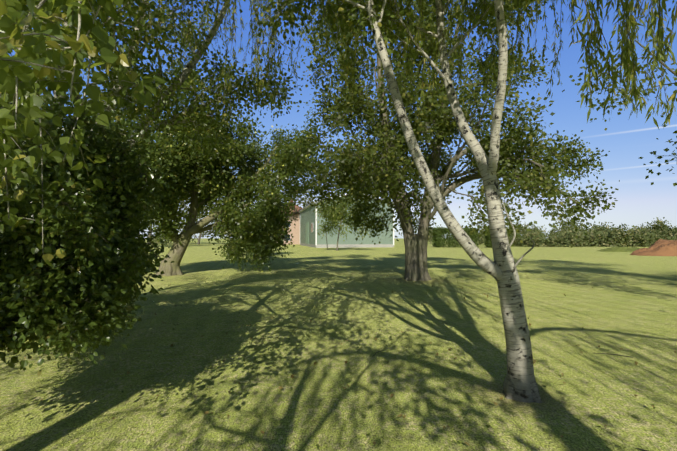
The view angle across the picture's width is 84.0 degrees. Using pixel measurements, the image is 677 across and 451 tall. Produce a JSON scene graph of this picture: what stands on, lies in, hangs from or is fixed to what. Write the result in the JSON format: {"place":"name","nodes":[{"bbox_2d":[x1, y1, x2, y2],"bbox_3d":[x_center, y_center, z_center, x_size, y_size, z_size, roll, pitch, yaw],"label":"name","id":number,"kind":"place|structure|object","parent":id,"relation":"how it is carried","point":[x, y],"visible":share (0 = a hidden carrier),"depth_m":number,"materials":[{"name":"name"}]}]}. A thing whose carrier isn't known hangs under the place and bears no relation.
{"place":"outdoors","nodes":[
{"label":"outdoors","id":0,"kind":"place"},
{"bbox_2d":[0,238,676,450],"bbox_3d":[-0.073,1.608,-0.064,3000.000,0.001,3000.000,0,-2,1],"label":"lawn","id":1,"kind":"structure","parent":0,"point":[628,303],"depth_m":4.83,"materials":[{"name":"green plant"}]},
{"bbox_2d":[0,86,185,380],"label":"bush","id":2,"kind":"object","parent":1,"relation":"on","point":[83,290],"visible":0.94,"depth_m":2.89,"materials":[{"name":"green plant"}]},
{"bbox_2d":[0,0,309,266],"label":"birch tree","id":3,"kind":"object","parent":1,"relation":"on","point":[50,50],"visible":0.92,"depth_m":2.45,"materials":[{"name":"green plant"}]},
{"bbox_2d":[145,188,210,244],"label":"scrub tree","id":4,"kind":"object","parent":1,"relation":"on","point":[154,239],"visible":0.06,"depth_m":95.69,"materials":[{"name":"green plant"}]},
{"bbox_2d":[177,200,222,243],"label":"scrub tree","id":5,"kind":"object","parent":1,"relation":"on","point":[201,234],"visible":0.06,"depth_m":95.81,"materials":[{"name":"green plant"}]},
{"bbox_2d":[75,52,334,275],"bbox_3d":[-5.654,-2.713,17.639,11.779,10.220,7.781,1,-2,-32],"label":"apple tree","id":6,"kind":"object","parent":1,"relation":"on","point":[201,186],"visible":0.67,"depth_m":16.76,"materials":[{"name":"green plant"}]},
{"bbox_2d":[216,219,240,241],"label":"bush","id":7,"kind":"object","parent":1,"relation":"on","point":[224,234],"visible":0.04,"depth_m":93.61,"materials":[{"name":"green plant"}]},
{"bbox_2d":[222,198,285,256],"bbox_3d":[-7.613,-0.017,33.906,5.549,5.765,5.137,0,-2,1],"label":"lawn shrub","id":8,"kind":"object","parent":1,"relation":"on","point":[255,205],"visible":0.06,"depth_m":33.06,"materials":[{"name":"green plant"}]},
{"bbox_2d":[264,200,301,243],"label":"house","id":9,"kind":"structure","parent":1,"relation":"on","point":[294,232],"depth_m":94.55,"materials":[{"name":"brick"}]},
{"bbox_2d":[242,138,339,219],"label":"scrub tree","id":10,"kind":"object","parent":1,"relation":"on","point":[307,202],"visible":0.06,"depth_m":95.35,"materials":[{"name":"green plant"}]},
{"bbox_2d":[0,267,675,450],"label":"fallen leaves","id":11,"kind":"object","parent":1,"relation":"on","point":[391,396],"visible":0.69,"depth_m":4.78,"materials":[{"name":"green plant"}]},
{"bbox_2d":[314,195,386,250],"bbox_3d":[1.539,-0.709,48.232,9.190,8.150,9.582,0,-2,1],"label":"small tree","id":12,"kind":"object","parent":1,"relation":"on","point":[334,219],"visible":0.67,"depth_m":47.20,"materials":[{"name":"green plant"}]},
{"bbox_2d":[240,0,563,402],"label":"birch tree","id":13,"kind":"object","parent":1,"relation":"on","point":[519,384],"visible":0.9,"depth_m":3.90,"materials":[{"name":"white plant"}]},
{"bbox_2d":[128,0,676,128],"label":"willow tree","id":14,"kind":"object","parent":1,"relation":"on","point":[629,65],"visible":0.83,"depth_m":4.25,"materials":[{"name":"green plant"}]},
{"bbox_2d":[428,224,441,243],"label":"scrub tree","id":15,"kind":"object","parent":1,"relation":"on","point":[430,237],"visible":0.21,"depth_m":106.29,"materials":[{"name":"green plant"}]},
{"bbox_2d":[278,0,619,280],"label":"oak tree","id":16,"kind":"object","parent":1,"relation":"on","point":[368,169],"visible":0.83,"depth_m":13.55,"materials":[{"name":"green plant"}]},
{"bbox_2d":[432,226,478,247],"bbox_3d":[20.167,2.015,65.091,7.889,3.902,3.964,0,-2,1],"label":"conifer hedge","id":17,"kind":"object","parent":1,"relation":"on","point":[442,234],"visible":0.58,"depth_m":63.87,"materials":[{"name":"green plant"}]},
{"bbox_2d":[477,225,488,242],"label":"scrub tree","id":18,"kind":"object","parent":1,"relation":"on","point":[483,236],"visible":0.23,"depth_m":84.57,"materials":[{"name":"green plant"}]},
{"bbox_2d":[484,229,507,247],"bbox_3d":[26.159,1.996,62.696,3.636,3.818,3.238,0,-2,1],"label":"conifer hedge","id":19,"kind":"object","parent":1,"relation":"on","point":[487,240],"visible":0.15,"depth_m":62.44,"materials":[{"name":"green plant"}]},
{"bbox_2d":[508,232,526,246],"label":"bush","id":20,"kind":"object","parent":1,"relation":"on","point":[516,242],"visible":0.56,"depth_m":71.12,"materials":[{"name":"green plant"}]},
{"bbox_2d":[508,222,536,234],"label":"scrub tree","id":21,"kind":"object","parent":1,"relation":"on","point":[524,229],"visible":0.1,"depth_m":106.96,"materials":[{"name":"green plant"}]},
{"bbox_2d":[517,231,545,246],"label":"bush","id":22,"kind":"object","parent":1,"relation":"on","point":[529,241],"visible":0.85,"depth_m":68.44,"materials":[{"name":"green plant"}]},
{"bbox_2d":[520,224,544,235],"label":"scrub tree","id":23,"kind":"object","parent":1,"relation":"on","point":[535,227],"visible":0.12,"depth_m":107.58,"materials":[{"name":"green plant"}]},
{"bbox_2d":[521,225,544,246],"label":"bush","id":24,"kind":"object","parent":1,"relation":"on","point":[531,237],"visible":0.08,"depth_m":70.01,"materials":[{"name":"green plant"}]},
{"bbox_2d":[523,226,546,244],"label":"scrub tree","id":25,"kind":"object","parent":1,"relation":"on","point":[543,231],"visible":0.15,"depth_m":89.28,"materials":[{"name":"green plant"}]},
{"bbox_2d":[541,233,563,246],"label":"bush","id":26,"kind":"object","parent":1,"relation":"on","point":[551,243],"visible":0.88,"depth_m":68.86,"materials":[{"name":"green plant"}]},
{"bbox_2d":[545,228,561,238],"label":"scrub tree","id":27,"kind":"object","parent":1,"relation":"on","point":[553,233],"visible":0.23,"depth_m":107.31,"materials":[{"name":"green plant"}]},
{"bbox_2d":[554,216,581,232],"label":"scrub tree","id":28,"kind":"object","parent":1,"relation":"on","point":[563,227],"visible":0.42,"depth_m":110.88,"materials":[{"name":"green plant"}]},
{"bbox_2d":[554,227,584,246],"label":"bush","id":29,"kind":"object","parent":1,"relation":"on","point":[566,241],"visible":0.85,"depth_m":68.01,"materials":[{"name":"green plant"}]},
{"bbox_2d":[563,227,590,246],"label":"bush","id":30,"kind":"object","parent":1,"relation":"on","point":[579,233],"visible":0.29,"depth_m":70.28,"materials":[{"name":"green plant"}]},
{"bbox_2d":[565,221,592,234],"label":"scrub tree","id":31,"kind":"object","parent":1,"relation":"on","point":[579,229],"visible":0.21,"depth_m":83.93,"materials":[{"name":"green plant"}]},
{"bbox_2d":[578,226,615,246],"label":"bush","id":32,"kind":"object","parent":1,"relation":"on","point":[594,241],"visible":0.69,"depth_m":70.06,"materials":[{"name":"green plant"}]},
{"bbox_2d":[591,221,621,235],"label":"scrub tree","id":33,"kind":"object","parent":1,"relation":"on","point":[600,228],"visible":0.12,"depth_m":86.65,"materials":[{"name":"green plant"}]},
{"bbox_2d":[597,235,618,246],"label":"bush","id":34,"kind":"object","parent":1,"relation":"on","point":[606,243],"visible":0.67,"depth_m":69.18,"materials":[{"name":"green plant"}]},
{"bbox_2d":[595,229,629,241],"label":"bush","id":35,"kind":"object","parent":1,"relation":"on","point":[607,235],"visible":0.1,"depth_m":73.93,"materials":[{"name":"green plant"}]},
{"bbox_2d":[601,222,636,246],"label":"bush","id":36,"kind":"object","parent":1,"relation":"on","point":[622,237],"visible":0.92,"depth_m":68.90,"materials":[{"name":"green plant"}]},
{"bbox_2d":[598,247,639,251],"bbox_3d":[34.402,2.838,44.984,6.697,0.604,3.973,0,-2,1],"label":"grass patch","id":37,"kind":"object","parent":1,"relation":"on","point":[621,249],"visible":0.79,"depth_m":44.44,"materials":[{"name":"green plant"}]},
{"bbox_2d":[562,0,676,185],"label":"tree","id":38,"kind":"object","parent":1,"relation":"on","point":[649,90],"visible":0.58,"depth_m":11.50,"materials":[{"name":"green plant"}]},
{"bbox_2d":[627,228,652,246],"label":"bush","id":39,"kind":"object","parent":1,"relation":"on","point":[635,240],"visible":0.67,"depth_m":69.31,"materials":[{"name":"green plant"}]},
{"bbox_2d":[629,226,651,232],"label":"scrub tree","id":40,"kind":"object","parent":1,"relation":"on","point":[641,229],"visible":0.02,"depth_m":85.84,"materials":[{"name":"green plant"}]},
{"bbox_2d":[627,229,659,246],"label":"bush","id":41,"kind":"object","parent":1,"relation":"on","point":[641,234],"visible":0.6,"depth_m":68.94,"materials":[{"name":"green plant"}]},
{"bbox_2d":[627,221,660,233],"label":"scrub tree","id":42,"kind":"object","parent":1,"relation":"on","point":[647,227],"visible":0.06,"depth_m":88.57,"materials":[{"name":"green plant"}]},
{"bbox_2d":[636,229,666,246],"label":"bush","id":43,"kind":"object","parent":1,"relation":"on","point":[660,236],"visible":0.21,"depth_m":69.96,"materials":[{"name":"green plant"}]},
{"bbox_2d":[630,239,676,255],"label":"dirt mound","id":44,"kind":"object","parent":1,"relation":"on","point":[660,247],"visible":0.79,"depth_m":34.19,"materials":[{"name":"orange soil"}]},
{"bbox_2d":[648,217,671,233],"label":"scrub tree","id":45,"kind":"object","parent":1,"relation":"on","point":[660,223],"visible":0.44,"depth_m":87.56,"materials":[{"name":"green plant"}]},
{"bbox_2d":[648,224,676,239],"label":"scrub tree","id":46,"kind":"object","parent":1,"relation":"on","point":[666,231],"visible":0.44,"depth_m":73.35,"materials":[{"name":"green plant"}]},
{"bbox_2d":[664,233,676,239],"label":"bush","id":47,"kind":"object","parent":1,"relation":"on","point":[674,238],"visible":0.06,"depth_m":68.29,"materials":[{"name":"green plant"}]},
{"bbox_2d":[8,0,676,237],"label":"sky","id":48,"kind":"structure","parent":0,"point":[627,139],"materials":[{"name":"blue"}]},
{"bbox_2d":[299,194,393,247],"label":"barn","id":49,"kind":"structure","parent":0,"point":[309,228],"depth_m":63.92,"materials":[{"name":"metal"}]}
]}

